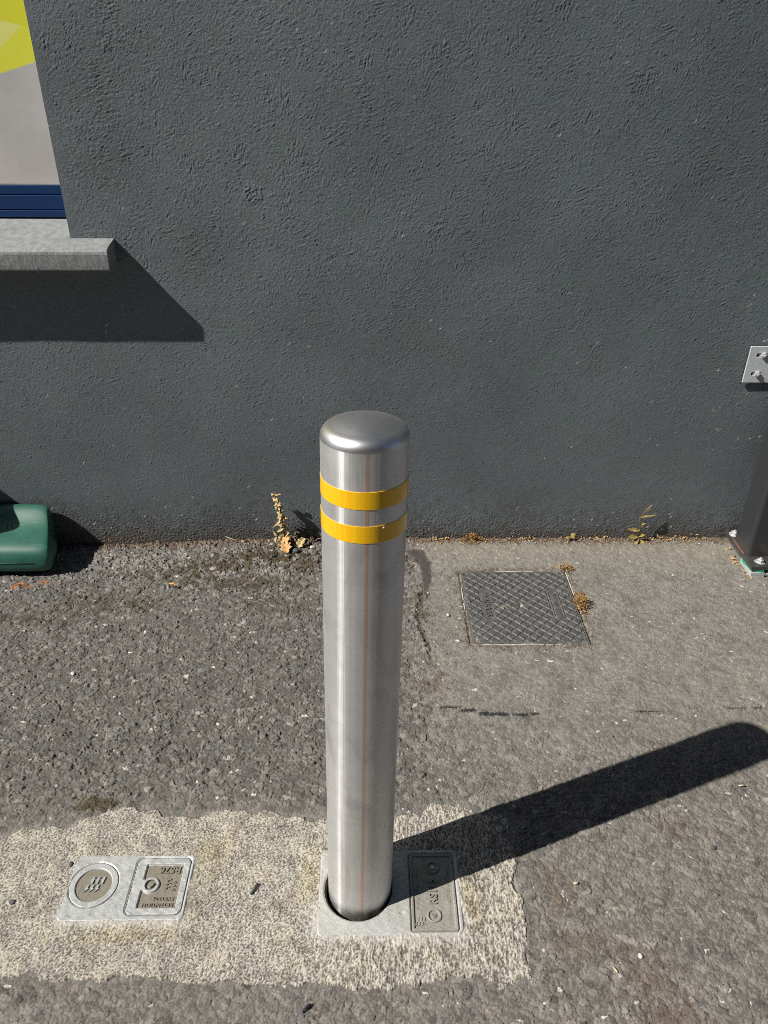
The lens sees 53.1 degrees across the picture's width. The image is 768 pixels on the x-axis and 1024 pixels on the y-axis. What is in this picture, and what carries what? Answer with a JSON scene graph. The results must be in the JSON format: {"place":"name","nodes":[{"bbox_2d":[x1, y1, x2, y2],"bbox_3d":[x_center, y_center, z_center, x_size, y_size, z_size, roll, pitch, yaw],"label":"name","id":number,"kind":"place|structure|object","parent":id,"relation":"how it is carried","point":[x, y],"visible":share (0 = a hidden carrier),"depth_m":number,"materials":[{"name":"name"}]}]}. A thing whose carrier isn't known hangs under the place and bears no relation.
{"place":"outdoors","nodes":[
{"label":"outdoors","id":0,"kind":"place"},
{"bbox_2d":[249,883,258,894],"bbox_3d":[-0.231,0.670,1.368,0.006,0.006,0.023,17,35,25],"label":"twig","id":1,"kind":"object","parent":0,"point":[253,889],"visible":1,"depth_m":1.37,"materials":[{"name":"wood"}]},
{"bbox_2d":[0,537,767,1023],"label":"asphalt pavement","id":2,"kind":"structure","parent":0,"point":[614,761],"depth_m":1.67,"materials":[{"name":"grey asphalt"}]},
{"bbox_2d":[0,504,56,570],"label":"plastic container","id":3,"kind":"object","parent":2,"relation":"on","point":[28,539],"visible":1,"depth_m":2.19,"materials":[{"name":"green plastic"}]},
{"bbox_2d":[0,802,533,990],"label":"concrete footing","id":4,"kind":"object","parent":2,"relation":"on","point":[227,927],"visible":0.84,"depth_m":1.33,"materials":[{"name":"beige concrete"}]},
{"bbox_2d":[57,855,194,921],"bbox_3d":[-0.455,0.671,1.374,0.225,0.008,0.133,0,31,-1],"label":"socket plate","id":5,"kind":"object","parent":4,"relation":"attached to","point":[100,890],"visible":1,"depth_m":1.37,"materials":[{"name":"galvanised cast metal"}]},
{"bbox_2d":[317,850,463,936],"bbox_3d":[0.009,0.760,1.422,0.260,0.205,0.170,0,31,-1],"label":"bollard socket","id":6,"kind":"object","parent":4,"relation":"in","point":[424,897],"visible":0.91,"depth_m":1.35,"materials":[{"name":"metal"}]},
{"bbox_2d":[320,410,409,920],"bbox_3d":[-0.034,0.314,1.183,0.114,0.985,0.114,1,29,-1],"label":"bollard","id":7,"kind":"object","parent":6,"relation":"on","point":[364,471],"visible":0.97,"depth_m":1.05,"materials":[{"name":"silver metal"}]},
{"bbox_2d":[271,493,300,545],"bbox_3d":[-0.290,0.025,2.271,0.080,0.192,0.046,0,31,-1],"label":"dead weed","id":8,"kind":"object","parent":2,"relation":"on","point":[280,512],"visible":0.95,"depth_m":2.27,"materials":[{"name":"plant"}]},
{"bbox_2d":[280,542,291,552],"bbox_3d":[-0.290,0.103,2.278,0.038,0.018,0.040,-14,51,-4],"label":"dry leaf","id":9,"kind":"object","parent":2,"relation":"on","point":[285,548],"visible":1,"depth_m":2.27,"materials":[{"name":"brown plant"}]},
{"bbox_2d":[281,536,289,543],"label":"dry leaf","id":10,"kind":"object","parent":9,"relation":"on","point":[285,539],"visible":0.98,"depth_m":2.30,"materials":[{"name":"brown plant"}]},
{"bbox_2d":[279,528,321,545],"bbox_3d":[-0.248,0.078,2.320,0.137,0.061,0.058,0,31,-1],"label":"withered plant","id":11,"kind":"object","parent":2,"relation":"on","point":[297,537],"visible":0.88,"depth_m":2.32,"materials":[{"name":"brown plant"}]},
{"bbox_2d":[296,537,305,547],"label":"dry leaf","id":12,"kind":"object","parent":2,"relation":"on","point":[300,542],"visible":1,"depth_m":2.30,"materials":[{"name":"plant"}]},
{"bbox_2d":[301,1003,310,1012],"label":"twig","id":13,"kind":"object","parent":2,"relation":"on","point":[306,1006],"visible":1,"depth_m":1.20,"materials":[{"name":"wood"}]},
{"bbox_2d":[0,0,767,544],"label":"rendered wall","id":14,"kind":"structure","parent":2,"relation":"on","point":[504,262],"depth_m":1.92,"materials":[{"name":"grey paint"}]},
{"bbox_2d":[0,0,65,216],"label":"window","id":15,"kind":"structure","parent":14,"relation":"in","point":[29,180],"depth_m":1.85,"materials":[{"name":"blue glass"}]},
{"bbox_2d":[741,346,767,382],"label":"wall bracket","id":16,"kind":"object","parent":14,"relation":"attached to","point":[755,369],"depth_m":2.07,"materials":[{"name":"metal"}]},
{"bbox_2d":[75,534,751,578],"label":"leaf litter","id":17,"kind":"object","parent":2,"relation":"on","point":[534,538],"visible":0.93,"depth_m":2.34,"materials":[{"name":"brown plant"}]},
{"bbox_2d":[462,532,481,543],"bbox_3d":[0.270,0.077,2.333,0.080,0.036,0.046,0,31,-1],"label":"dried moss","id":18,"kind":"object","parent":2,"relation":"on","point":[471,537],"visible":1,"depth_m":2.33,"materials":[{"name":"brown plant"}]},
{"bbox_2d":[460,571,589,645],"bbox_3d":[0.369,0.259,2.076,0.309,0.025,0.316,0,31,-1],"label":"inspection cover","id":19,"kind":"object","parent":2,"relation":"on","point":[511,608],"visible":1,"depth_m":2.06,"materials":[{"name":"cast iron"},{"name":"galvanised steel"}]},
{"bbox_2d":[553,562,575,572],"bbox_3d":[0.522,0.159,2.211,0.059,0.022,0.048,-15,34,-23],"label":"dried moss","id":20,"kind":"object","parent":2,"relation":"on","point":[567,567],"visible":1,"depth_m":2.21,"materials":[{"name":"brown plant"}]},
{"bbox_2d":[566,533,575,538],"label":"seedling","id":21,"kind":"object","parent":2,"relation":"on","point":[570,536],"visible":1,"depth_m":2.33,"materials":[{"name":"yellow plant"}]},
{"bbox_2d":[569,590,593,616],"bbox_3d":[0.531,0.239,2.065,0.062,0.034,0.125,-6,32,-11],"label":"dried moss","id":22,"kind":"object","parent":2,"relation":"on","point":[579,599],"visible":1,"depth_m":2.07,"materials":[{"name":"brown plant"}]},
{"bbox_2d":[628,505,655,543],"bbox_3d":[0.772,0.043,2.306,0.080,0.148,0.018,0,31,-1],"label":"yellowing weed","id":23,"kind":"object","parent":2,"relation":"on","point":[636,538],"visible":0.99,"depth_m":2.32,"materials":[{"name":"yellow plant"}]},
{"bbox_2d":[725,427,767,576],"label":"steel post","id":24,"kind":"object","parent":2,"relation":"on","point":[748,540],"visible":1,"depth_m":2.19,"materials":[{"name":"black painted steel"},{"name":"galvanised steel"}]}
]}

